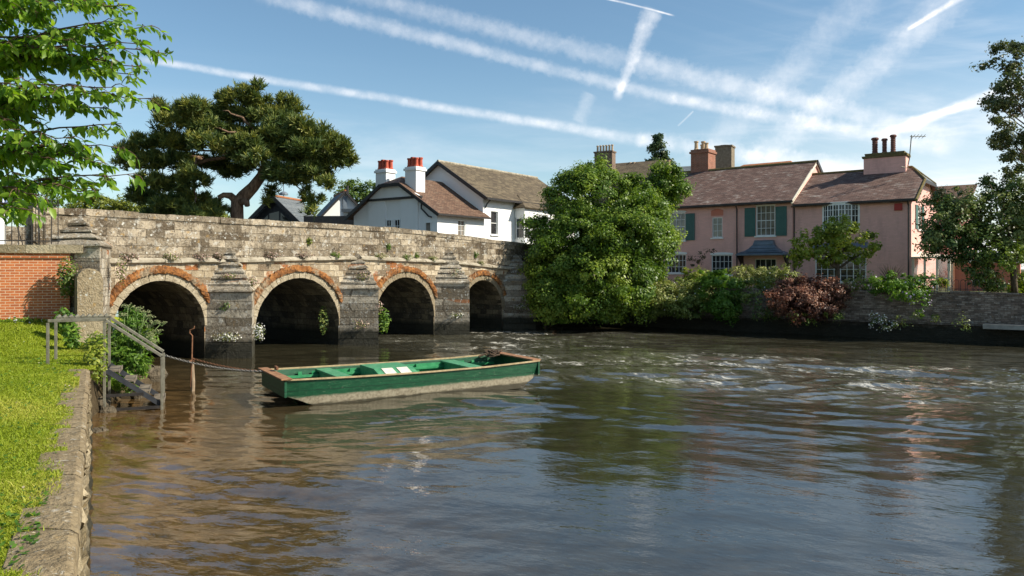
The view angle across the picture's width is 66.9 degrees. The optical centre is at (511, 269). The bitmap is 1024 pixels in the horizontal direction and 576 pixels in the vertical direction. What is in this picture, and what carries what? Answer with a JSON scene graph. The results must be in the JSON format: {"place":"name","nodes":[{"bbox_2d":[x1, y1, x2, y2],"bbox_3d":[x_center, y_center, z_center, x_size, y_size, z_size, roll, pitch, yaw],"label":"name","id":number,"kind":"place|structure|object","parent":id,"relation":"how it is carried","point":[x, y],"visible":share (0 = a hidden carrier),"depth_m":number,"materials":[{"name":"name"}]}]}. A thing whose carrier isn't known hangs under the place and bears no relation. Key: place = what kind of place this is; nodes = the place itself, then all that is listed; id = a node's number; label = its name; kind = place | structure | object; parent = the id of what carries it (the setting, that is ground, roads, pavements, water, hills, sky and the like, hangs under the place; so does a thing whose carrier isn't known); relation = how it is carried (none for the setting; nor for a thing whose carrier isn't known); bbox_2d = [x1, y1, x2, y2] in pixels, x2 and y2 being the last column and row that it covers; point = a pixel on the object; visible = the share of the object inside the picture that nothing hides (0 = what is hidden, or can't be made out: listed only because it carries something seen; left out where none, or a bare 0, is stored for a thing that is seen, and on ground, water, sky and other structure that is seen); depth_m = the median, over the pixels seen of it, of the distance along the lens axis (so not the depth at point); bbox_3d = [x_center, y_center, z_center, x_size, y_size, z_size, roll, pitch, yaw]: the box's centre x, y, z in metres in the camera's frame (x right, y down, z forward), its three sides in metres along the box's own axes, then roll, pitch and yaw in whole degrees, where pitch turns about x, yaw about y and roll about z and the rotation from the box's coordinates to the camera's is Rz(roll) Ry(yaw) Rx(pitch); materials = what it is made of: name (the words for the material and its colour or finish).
{"place":"outdoors","nodes":[
{"label":"outdoors","id":0,"kind":"place"},
{"bbox_2d":[0,318,100,575],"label":"grass","id":1,"kind":"structure","parent":0,"point":[26,451],"depth_m":9.57,"materials":[{"name":"plant"}]},
{"bbox_2d":[0,316,122,365],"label":"lawn","id":2,"kind":"structure","parent":0,"point":[116,318],"depth_m":19.45,"materials":[{"name":"plant"}]},
{"bbox_2d":[0,316,47,322],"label":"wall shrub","id":3,"kind":"object","parent":2,"relation":"on","point":[19,319],"visible":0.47,"depth_m":20.97,"materials":[{"name":"green plant"}]},
{"bbox_2d":[0,244,83,319],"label":"brick wall","id":4,"kind":"structure","parent":2,"relation":"on","point":[28,284],"depth_m":21.78,"materials":[{"name":"brick"}]},
{"bbox_2d":[0,198,59,244],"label":"iron fence","id":5,"kind":"object","parent":4,"relation":"on","point":[31,240],"visible":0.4,"depth_m":21.93,"materials":[{"name":"metal"}]},
{"bbox_2d":[0,320,83,566],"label":"lawn weeds","id":6,"kind":"object","parent":2,"relation":"on","point":[26,537],"visible":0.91,"depth_m":5.25,"materials":[{"name":"green plant"}]},
{"bbox_2d":[2,369,93,575],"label":"quay wall","id":7,"kind":"structure","parent":2,"relation":"on","point":[61,547],"depth_m":5.67,"materials":[{"name":"stone"}]},
{"bbox_2d":[51,307,75,334],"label":"shrub","id":8,"kind":"object","parent":2,"relation":"on","point":[62,324],"visible":0.48,"depth_m":19.51,"materials":[{"name":"green plant"}]},
{"bbox_2d":[61,322,81,349],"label":"shrub","id":9,"kind":"object","parent":2,"relation":"on","point":[71,341],"visible":0.98,"depth_m":18.73,"materials":[{"name":"green plant"}]},
{"bbox_2d":[0,0,172,228],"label":"cherry tree","id":10,"kind":"object","parent":2,"relation":"on","point":[18,54],"visible":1,"depth_m":9.11,"materials":[{"name":"green plant"}]},
{"bbox_2d":[73,268,106,342],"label":"round topped wall","id":11,"kind":"structure","parent":2,"relation":"on","point":[88,290],"depth_m":20.35,"materials":[{"name":"stone"}]},
{"bbox_2d":[55,256,78,297],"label":"wall shrub","id":12,"kind":"object","parent":11,"relation":"attached to","point":[68,282],"visible":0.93,"depth_m":21.61,"materials":[{"name":"green plant"}]},
{"bbox_2d":[46,313,165,410],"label":"river steps","id":13,"kind":"structure","parent":2,"relation":"on","point":[158,399],"depth_m":16.63,"materials":[{"name":"metal"}]},
{"bbox_2d":[62,193,154,211],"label":"willow tree","id":14,"kind":"object","parent":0,"point":[102,202],"visible":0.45,"depth_m":71.29,"materials":[{"name":"green plant"}]},
{"bbox_2d":[90,332,152,416],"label":"river bank","id":15,"kind":"structure","parent":0,"point":[96,391],"depth_m":17.31,"materials":[{"name":"soil"}]},
{"bbox_2d":[83,330,109,383],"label":"shrub","id":16,"kind":"object","parent":15,"relation":"on","point":[93,357],"visible":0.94,"depth_m":15.85,"materials":[{"name":"green plant"}]},
{"bbox_2d":[98,396,110,409],"bbox_3d":[-8.808,2.889,16.605,0.418,0.352,0.411,0,0,28],"label":"stone","id":17,"kind":"object","parent":15,"relation":"on","point":[100,401],"visible":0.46,"depth_m":16.51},
{"bbox_2d":[76,303,166,392],"bbox_3d":[-9.261,1.846,18.596,1.719,2.075,3.081,0,0,-43],"label":"umbellifer clump","id":18,"kind":"object","parent":15,"relation":"on","point":[126,352],"visible":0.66,"depth_m":18.30,"materials":[{"name":"green plant"}]},
{"bbox_2d":[144,364,167,381],"bbox_3d":[-9.766,2.860,21.029,0.743,0.541,0.754,0,0,35],"label":"stone","id":19,"kind":"object","parent":15,"relation":"on","point":[154,375],"visible":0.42,"depth_m":20.78,"materials":[{"name":"stone"}]},
{"bbox_2d":[304,209,353,224],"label":"boarded outbuilding","id":20,"kind":"structure","parent":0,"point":[331,219],"depth_m":53.55,"materials":[{"name":"black wood"}]},
{"bbox_2d":[328,177,375,203],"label":"round tree","id":21,"kind":"object","parent":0,"point":[358,193],"visible":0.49,"depth_m":73.77,"materials":[{"name":"green plant"}]},
{"bbox_2d":[0,0,1023,268],"label":"sky","id":22,"kind":"structure","parent":0,"point":[526,87],"materials":[{"name":"blue"}]},
{"bbox_2d":[87,311,1023,575],"bbox_3d":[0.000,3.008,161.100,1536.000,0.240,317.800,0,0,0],"label":"water","id":23,"kind":"structure","parent":0,"point":[606,450],"depth_m":11.88,"materials":[{"name":"liquid"}]},
{"bbox_2d":[92,426,108,432],"bbox_3d":[-7.617,3.068,14.302,0.381,0.311,0.383,0,0,35],"label":"stone","id":24,"kind":"object","parent":23,"relation":"in","point":[98,429],"visible":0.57,"depth_m":14.24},
{"bbox_2d":[99,406,116,412],"bbox_3d":[-8.453,3.017,16.209,0.348,0.313,0.359,0,0,-31],"label":"stone","id":25,"kind":"object","parent":23,"relation":"in","point":[109,409],"visible":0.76,"depth_m":16.11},
{"bbox_2d":[128,385,148,398],"bbox_3d":[-8.770,2.881,18.216,0.423,0.369,0.471,0,0,6],"label":"stone","id":26,"kind":"object","parent":23,"relation":"in","point":[136,397],"visible":0.21,"depth_m":18.04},
{"bbox_2d":[189,326,194,390],"bbox_3d":[-7.870,2.449,19.059,0.136,2.105,0.112,0,0,-33],"label":"mooring stake","id":27,"kind":"object","parent":23,"relation":"in","point":[192,379],"visible":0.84,"depth_m":19.03,"materials":[{"name":"metal"}]},
{"bbox_2d":[193,359,259,371],"bbox_3d":[-6.679,2.296,18.509,2.627,0.239,0.054,0,0,25],"label":"mooring chain","id":28,"kind":"object","parent":27,"relation":"attached to","point":[221,365],"visible":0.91,"depth_m":18.66,"materials":[{"name":"metal"}]},
{"bbox_2d":[258,352,540,404],"bbox_3d":[-2.644,2.658,19.277,6.681,0.805,2.300,0,0,-31],"label":"rowing punt","id":29,"kind":"object","parent":23,"relation":"on","point":[329,384],"visible":0.88,"depth_m":18.70,"materials":[{"name":"green paint"}]},
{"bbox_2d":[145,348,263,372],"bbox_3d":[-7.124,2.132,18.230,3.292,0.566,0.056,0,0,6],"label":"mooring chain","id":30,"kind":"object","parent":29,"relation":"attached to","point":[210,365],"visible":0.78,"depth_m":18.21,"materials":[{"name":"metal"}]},
{"bbox_2d":[478,349,502,357],"bbox_3d":[-0.590,2.321,21.291,0.766,0.221,0.318,0,0,-31],"label":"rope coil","id":31,"kind":"object","parent":29,"relation":"on","point":[489,353],"visible":1,"depth_m":21.21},
{"bbox_2d":[644,133,676,165],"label":"poplar tree","id":32,"kind":"object","parent":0,"point":[655,146],"visible":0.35,"depth_m":91.51,"materials":[{"name":"green plant"}]},
{"bbox_2d":[659,269,1023,292],"bbox_3d":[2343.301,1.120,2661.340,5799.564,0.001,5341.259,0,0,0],"label":"ground","id":33,"kind":"structure","parent":0,"point":[950,290],"depth_m":40.62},
{"bbox_2d":[248,195,316,221],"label":"slate house","id":34,"kind":"structure","parent":33,"relation":"on","point":[283,208],"depth_m":58.04,"materials":[{"name":"grey stone"}]},
{"bbox_2d":[6,203,560,358],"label":"stone bridge","id":35,"kind":"structure","parent":33,"relation":"on","point":[289,295],"depth_m":29.36,"materials":[{"name":"stone"}]},
{"bbox_2d":[114,253,126,284],"bbox_3d":[-11.725,-0.009,23.247,0.364,1.030,0.411,0,0,26],"label":"flower patch","id":36,"kind":"object","parent":35,"relation":"attached to","point":[124,275],"visible":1,"depth_m":23.21,"materials":[{"name":"beige plant"}]},
{"bbox_2d":[121,253,138,261],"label":"ledge tuft","id":37,"kind":"object","parent":35,"relation":"on","point":[129,257],"visible":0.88,"depth_m":23.95,"materials":[{"name":"beige plant"}]},
{"bbox_2d":[162,253,179,259],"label":"ledge tuft","id":38,"kind":"object","parent":35,"relation":"on","point":[168,256],"visible":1,"depth_m":25.04,"materials":[{"name":"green plant"}]},
{"bbox_2d":[193,252,211,260],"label":"ledge tuft","id":39,"kind":"object","parent":35,"relation":"on","point":[199,257],"visible":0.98,"depth_m":25.87,"materials":[{"name":"beige plant"}]},
{"bbox_2d":[212,252,224,260],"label":"ledge tuft","id":40,"kind":"object","parent":35,"relation":"on","point":[218,256],"visible":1,"depth_m":26.43,"materials":[{"name":"beige plant"}]},
{"bbox_2d":[209,332,241,341],"bbox_3d":[-9.632,2.264,26.126,1.087,0.365,0.547,0,0,0],"label":"flower patch","id":41,"kind":"object","parent":35,"relation":"attached to","point":[227,336],"visible":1,"depth_m":26.04,"materials":[{"name":"white plant"}]},
{"bbox_2d":[220,273,236,278],"bbox_3d":[-9.644,0.254,26.372,0.648,0.331,0.430,0,0,0],"label":"flower patch","id":42,"kind":"object","parent":35,"relation":"attached to","point":[227,275],"visible":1,"depth_m":26.27,"materials":[{"name":"beige plant"}]},
{"bbox_2d":[248,277,258,286],"bbox_3d":[-8.999,0.441,26.714,0.563,0.380,0.449,0,0,0],"label":"flower patch","id":43,"kind":"object","parent":35,"relation":"attached to","point":[251,281],"visible":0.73,"depth_m":26.67,"materials":[{"name":"white plant"}]},
{"bbox_2d":[252,323,264,340],"bbox_3d":[-8.599,2.147,26.325,0.486,0.674,0.375,0,0,0],"label":"flower patch","id":44,"kind":"object","parent":35,"relation":"attached to","point":[259,333],"visible":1,"depth_m":26.26,"materials":[{"name":"white plant"}]},
{"bbox_2d":[264,252,283,259],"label":"ledge tuft","id":45,"kind":"object","parent":35,"relation":"on","point":[271,256],"visible":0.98,"depth_m":28.06,"materials":[{"name":"beige plant"}]},
{"bbox_2d":[296,252,315,258],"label":"ledge tuft","id":46,"kind":"object","parent":35,"relation":"on","point":[301,255],"visible":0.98,"depth_m":29.17,"materials":[{"name":"beige plant"}]},
{"bbox_2d":[318,306,329,334],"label":"green weed","id":47,"kind":"object","parent":35,"relation":"hanging from","point":[321,318],"visible":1,"depth_m":30.65,"materials":[{"name":"green plant"}]},
{"bbox_2d":[351,319,368,328],"bbox_3d":[-6.010,2.201,30.748,0.778,0.456,0.617,0,0,0],"label":"flower patch","id":48,"kind":"object","parent":35,"relation":"attached to","point":[358,323],"visible":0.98,"depth_m":30.59,"materials":[{"name":"white plant"}]},
{"bbox_2d":[356,271,371,280],"bbox_3d":[-5.954,0.296,30.955,0.722,0.477,0.532,0,0,0],"label":"flower patch","id":49,"kind":"object","parent":35,"relation":"attached to","point":[361,276],"visible":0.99,"depth_m":30.80,"materials":[{"name":"white plant"}]},
{"bbox_2d":[378,308,390,333],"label":"green weed","id":50,"kind":"object","parent":35,"relation":"hanging from","point":[382,319],"visible":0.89,"depth_m":31.11,"materials":[{"name":"green plant"}]},
{"bbox_2d":[513,304,528,309],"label":"flower patch","id":51,"kind":"object","parent":35,"relation":"attached to","point":[518,305],"visible":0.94,"depth_m":38.91,"materials":[{"name":"green plant"}]},
{"bbox_2d":[343,157,573,243],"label":"white house","id":52,"kind":"structure","parent":33,"relation":"on","point":[442,196],"depth_m":51.76,"materials":[{"name":"paint"}]},
{"bbox_2d":[386,219,391,226],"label":"window","id":53,"kind":"structure","parent":52,"relation":"in","point":[388,222],"depth_m":50.38,"materials":[{"name":"white paint"}]},
{"bbox_2d":[394,219,399,227],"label":"window","id":54,"kind":"structure","parent":52,"relation":"in","point":[396,221],"depth_m":49.92,"materials":[{"name":"white paint"}]},
{"bbox_2d":[425,222,431,230],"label":"window","id":55,"kind":"structure","parent":52,"relation":"in","point":[428,225],"depth_m":48.38,"materials":[{"name":"glass"}]},
{"bbox_2d":[458,220,464,235],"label":"window","id":56,"kind":"structure","parent":52,"relation":"in","point":[461,223],"depth_m":50.05,"materials":[{"name":"white paint"}]},
{"bbox_2d":[490,211,499,235],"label":"window","id":57,"kind":"structure","parent":52,"relation":"in","point":[493,214],"depth_m":53.08,"materials":[{"name":"glass"}]},
{"bbox_2d":[516,218,523,238],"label":"window","id":58,"kind":"structure","parent":52,"relation":"in","point":[519,232],"depth_m":54.65,"materials":[{"name":"white paint"}]},
{"bbox_2d":[515,152,696,327],"bbox_3d":[5.128,-1.619,39.523,9.912,9.009,8.169,0,0,0],"label":"bush","id":59,"kind":"object","parent":33,"relation":"on","point":[615,233],"visible":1,"depth_m":37.83,"materials":[{"name":"green plant"}]},
{"bbox_2d":[595,160,690,280],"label":"terraced house","id":60,"kind":"structure","parent":33,"relation":"on","point":[637,167],"depth_m":73.25,"materials":[{"name":"tile"}]},
{"bbox_2d":[593,144,616,194],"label":"chimney stack","id":61,"kind":"object","parent":60,"relation":"on","point":[610,154],"visible":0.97,"depth_m":72.59,"materials":[{"name":"brick"}]},
{"bbox_2d":[674,266,708,286],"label":"golden shrub","id":62,"kind":"object","parent":33,"relation":"on","point":[691,275],"visible":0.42,"depth_m":41.77,"materials":[{"name":"green plant"}]},
{"bbox_2d":[662,275,782,293],"bbox_3d":[10.435,0.827,38.440,6.367,1.180,1.981,0,0,19],"label":"mixed hedge","id":63,"kind":"object","parent":33,"relation":"on","point":[760,284],"visible":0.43,"depth_m":37.92,"materials":[{"name":"green plant"}]},
{"bbox_2d":[725,264,776,285],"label":"pale shrub","id":64,"kind":"object","parent":33,"relation":"on","point":[752,272],"visible":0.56,"depth_m":39.17,"materials":[{"name":"green plant"}]},
{"bbox_2d":[742,161,791,165],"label":"red roofed house","id":65,"kind":"structure","parent":33,"relation":"on","point":[766,163],"depth_m":64.85,"materials":[{"name":"brick"}]},
{"bbox_2d":[714,145,735,167],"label":"chimney stack","id":66,"kind":"object","parent":65,"relation":"on","point":[725,156],"visible":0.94,"depth_m":65.48,"materials":[{"name":"stone"}]},
{"bbox_2d":[757,262,800,286],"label":"flowering shrub","id":67,"kind":"object","parent":33,"relation":"on","point":[778,271],"visible":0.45,"depth_m":38.60,"materials":[{"name":"green plant"}]},
{"bbox_2d":[567,287,1023,343],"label":"river wall","id":68,"kind":"structure","parent":33,"relation":"on","point":[995,317],"depth_m":33.33,"materials":[{"name":"stone"}]},
{"bbox_2d":[629,278,714,322],"bbox_3d":[7.794,1.532,37.862,4.375,2.272,2.590,0,0,0],"label":"trailing shrub","id":69,"kind":"object","parent":68,"relation":"on","point":[670,304],"visible":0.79,"depth_m":37.39,"materials":[{"name":"green plant"}]},
{"bbox_2d":[692,269,746,326],"bbox_3d":[10.096,1.394,37.647,2.585,2.814,3.534,0,0,0],"label":"bright shrub","id":70,"kind":"object","parent":68,"relation":"on","point":[717,279],"visible":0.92,"depth_m":36.88,"materials":[{"name":"green plant"}]},
{"bbox_2d":[730,288,764,305],"bbox_3d":[11.092,1.276,36.245,1.624,0.875,1.153,0,0,0],"label":"ivy fringe","id":71,"kind":"object","parent":68,"relation":"attached to","point":[745,297],"visible":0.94,"depth_m":36.15,"materials":[{"name":"green plant"}]},
{"bbox_2d":[740,289,782,321],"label":"wall creeper","id":72,"kind":"object","parent":68,"relation":"attached to","point":[764,317],"depth_m":35.79,"materials":[{"name":"green plant"}]},
{"bbox_2d":[760,272,852,326],"bbox_3d":[13.240,1.350,34.750,4.152,2.427,3.177,0,0,0],"label":"maroon shrub","id":73,"kind":"object","parent":68,"relation":"on","point":[798,293],"visible":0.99,"depth_m":34.26,"materials":[{"name":"red plant"}]},
{"bbox_2d":[786,309,844,325],"bbox_3d":[13.231,2.114,33.768,2.402,0.795,1.207,0,0,20],"label":"ivy fringe","id":74,"kind":"object","parent":68,"relation":"attached to","point":[835,317],"visible":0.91,"depth_m":33.71,"materials":[{"name":"plant"}]},
{"bbox_2d":[868,310,900,330],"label":"daisy clump","id":75,"kind":"object","parent":68,"relation":"on","point":[876,321],"visible":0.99,"depth_m":32.75,"materials":[{"name":"green plant"}]},
{"bbox_2d":[863,270,938,301],"bbox_3d":[16.476,0.728,32.953,2.671,1.422,2.569,0,0,-38],"label":"bush","id":76,"kind":"object","parent":68,"relation":"on","point":[897,286],"visible":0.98,"depth_m":32.65,"materials":[{"name":"green plant"}]},
{"bbox_2d":[894,311,920,326],"bbox_3d":[16.493,2.088,32.203,1.150,0.675,0.536,0,0,17],"label":"moss patch","id":77,"kind":"object","parent":68,"relation":"on","point":[911,316],"visible":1,"depth_m":32.16,"materials":[{"name":"green plant"}]},
{"bbox_2d":[898,289,932,318],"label":"hanging plant","id":78,"kind":"object","parent":68,"relation":"on","point":[925,297],"visible":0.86,"depth_m":31.95,"materials":[{"name":"green plant"}]},
{"bbox_2d":[930,311,971,331],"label":"wall weed","id":79,"kind":"object","parent":68,"relation":"attached to","point":[935,319],"depth_m":31.03,"materials":[{"name":"green plant"}]},
{"bbox_2d":[922,279,984,291],"bbox_3d":[18.372,0.690,32.404,2.400,0.521,0.022,0,0,35],"label":"garden railing","id":80,"kind":"object","parent":68,"relation":"on","point":[960,285],"visible":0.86,"depth_m":32.20,"materials":[{"name":"black metal"}]},
{"bbox_2d":[653,134,976,289],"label":"pink house","id":81,"kind":"structure","parent":33,"relation":"on","point":[755,216],"depth_m":45.67,"materials":[{"name":"paint"}]},
{"bbox_2d":[668,252,686,273],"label":"window","id":82,"kind":"structure","parent":81,"relation":"in","point":[681,256],"depth_m":49.54,"materials":[{"name":"white paint"}]},
{"bbox_2d":[669,210,686,241],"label":"window","id":83,"kind":"structure","parent":81,"relation":"in","point":[679,221],"depth_m":49.49,"materials":[{"name":"glass"}]},
{"bbox_2d":[687,249,716,269],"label":"climbing vine","id":84,"kind":"object","parent":81,"relation":"attached to","point":[698,260],"visible":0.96,"depth_m":47.45,"materials":[{"name":"green plant"}]},
{"bbox_2d":[710,217,723,238],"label":"window","id":85,"kind":"structure","parent":81,"relation":"in","point":[717,221],"depth_m":47.91,"materials":[{"name":"glass"}]},
{"bbox_2d":[710,252,732,275],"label":"window","id":86,"kind":"structure","parent":81,"relation":"in","point":[720,260],"depth_m":47.75,"materials":[{"name":"white paint"}]},
{"bbox_2d":[754,204,776,236],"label":"window","id":87,"kind":"structure","parent":81,"relation":"in","point":[765,214],"depth_m":46.08,"materials":[{"name":"white paint"}]},
{"bbox_2d":[755,259,775,286],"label":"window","id":88,"kind":"structure","parent":81,"relation":"in","point":[758,262],"depth_m":46.04,"materials":[{"name":"beige paint"}]},
{"bbox_2d":[814,249,865,283],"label":"window","id":89,"kind":"structure","parent":81,"relation":"in","point":[846,272],"depth_m":43.36,"materials":[{"name":"white paint"}]},
{"bbox_2d":[822,201,859,230],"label":"bow window","id":90,"kind":"structure","parent":81,"relation":"in","point":[834,209],"depth_m":42.94,"materials":[{"name":"white paint"}]},
{"bbox_2d":[901,134,925,167],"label":"tv aerial","id":91,"kind":"object","parent":81,"relation":"attached to","point":[911,136],"visible":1,"depth_m":43.28,"materials":[{"name":"metal"}]},
{"bbox_2d":[917,206,921,230],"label":"window","id":92,"kind":"structure","parent":81,"relation":"in","point":[919,207],"depth_m":43.06,"materials":[{"name":"white paint"}]},
{"bbox_2d":[911,252,954,290],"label":"glazed porch","id":93,"kind":"object","parent":81,"relation":"attached to","point":[951,270],"visible":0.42,"depth_m":40.83,"materials":[{"name":"beige paint"}]},
{"bbox_2d":[786,214,882,282],"bbox_3d":[14.787,-0.801,36.121,4.747,3.622,2.511,0,0,-21],"label":"garden tree","id":94,"kind":"object","parent":33,"relation":"on","point":[834,231],"visible":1,"depth_m":35.72,"materials":[{"name":"green plant"}]},
{"bbox_2d":[841,268,874,295],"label":"rose bush","id":95,"kind":"object","parent":33,"relation":"on","point":[857,281],"visible":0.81,"depth_m":34.38,"materials":[{"name":"green plant"}]},
{"bbox_2d":[876,264,905,285],"bbox_3d":[17.084,0.281,34.909,1.564,1.142,1.357,0,0,0],"label":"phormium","id":96,"kind":"object","parent":33,"relation":"on","point":[893,271],"visible":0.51,"depth_m":34.84,"materials":[{"name":"green plant"}]},
{"bbox_2d":[910,172,1023,292],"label":"evergreen tree","id":97,"kind":"object","parent":33,"relation":"on","point":[974,233],"visible":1,"depth_m":33.29,"materials":[{"name":"green plant"}]},
{"bbox_2d":[932,185,1019,242],"bbox_3d":[19.813,-2.393,33.182,3.304,2.614,1.533,0,0,31],"label":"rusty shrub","id":98,"kind":"object","parent":97,"relation":"attached to","point":[940,191],"visible":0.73,"depth_m":33.00,"materials":[{"name":"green plant"}]},
{"bbox_2d":[934,271,1023,292],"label":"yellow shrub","id":99,"kind":"object","parent":33,"relation":"on","point":[1020,285],"visible":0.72,"depth_m":34.39,"materials":[{"name":"green plant"}]},
{"bbox_2d":[955,261,1020,290],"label":"garden wall","id":100,"kind":"structure","parent":33,"relation":"on","point":[958,274],"depth_m":40.42,"materials":[{"name":"brick"}]},
{"bbox_2d":[969,36,1023,180],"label":"tall tree","id":101,"kind":"object","parent":33,"relation":"on","point":[1004,140],"visible":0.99,"depth_m":33.78,"materials":[{"name":"green plant"}]},
{"bbox_2d":[977,239,1023,277],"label":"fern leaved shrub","id":102,"kind":"object","parent":33,"relation":"on","point":[1002,263],"visible":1,"depth_m":31.71,"materials":[{"name":"plant"}]},
{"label":"road","id":103,"kind":"structure","parent":0,"visible":0},
{"bbox_2d":[0,199,7,243],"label":"gate post","id":104,"kind":"object","parent":103,"relation":"on","point":[2,229],"visible":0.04,"depth_m":24.14,"materials":[{"name":"white paint"}]},
{"bbox_2d":[8,173,69,226],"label":"leafy tree","id":105,"kind":"object","parent":103,"relation":"on","point":[54,201],"visible":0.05,"depth_m":42.09,"materials":[{"name":"green plant"}]},
{"bbox_2d":[108,76,360,218],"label":"pine tree","id":106,"kind":"object","parent":103,"relation":"on","point":[283,142],"visible":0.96,"depth_m":46.13,"materials":[{"name":"green plant"}]},
{"bbox_2d":[317,186,357,215],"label":"white gable house","id":107,"kind":"structure","parent":103,"relation":"on","point":[338,202],"depth_m":62.95,"materials":[{"name":"grey paint"}]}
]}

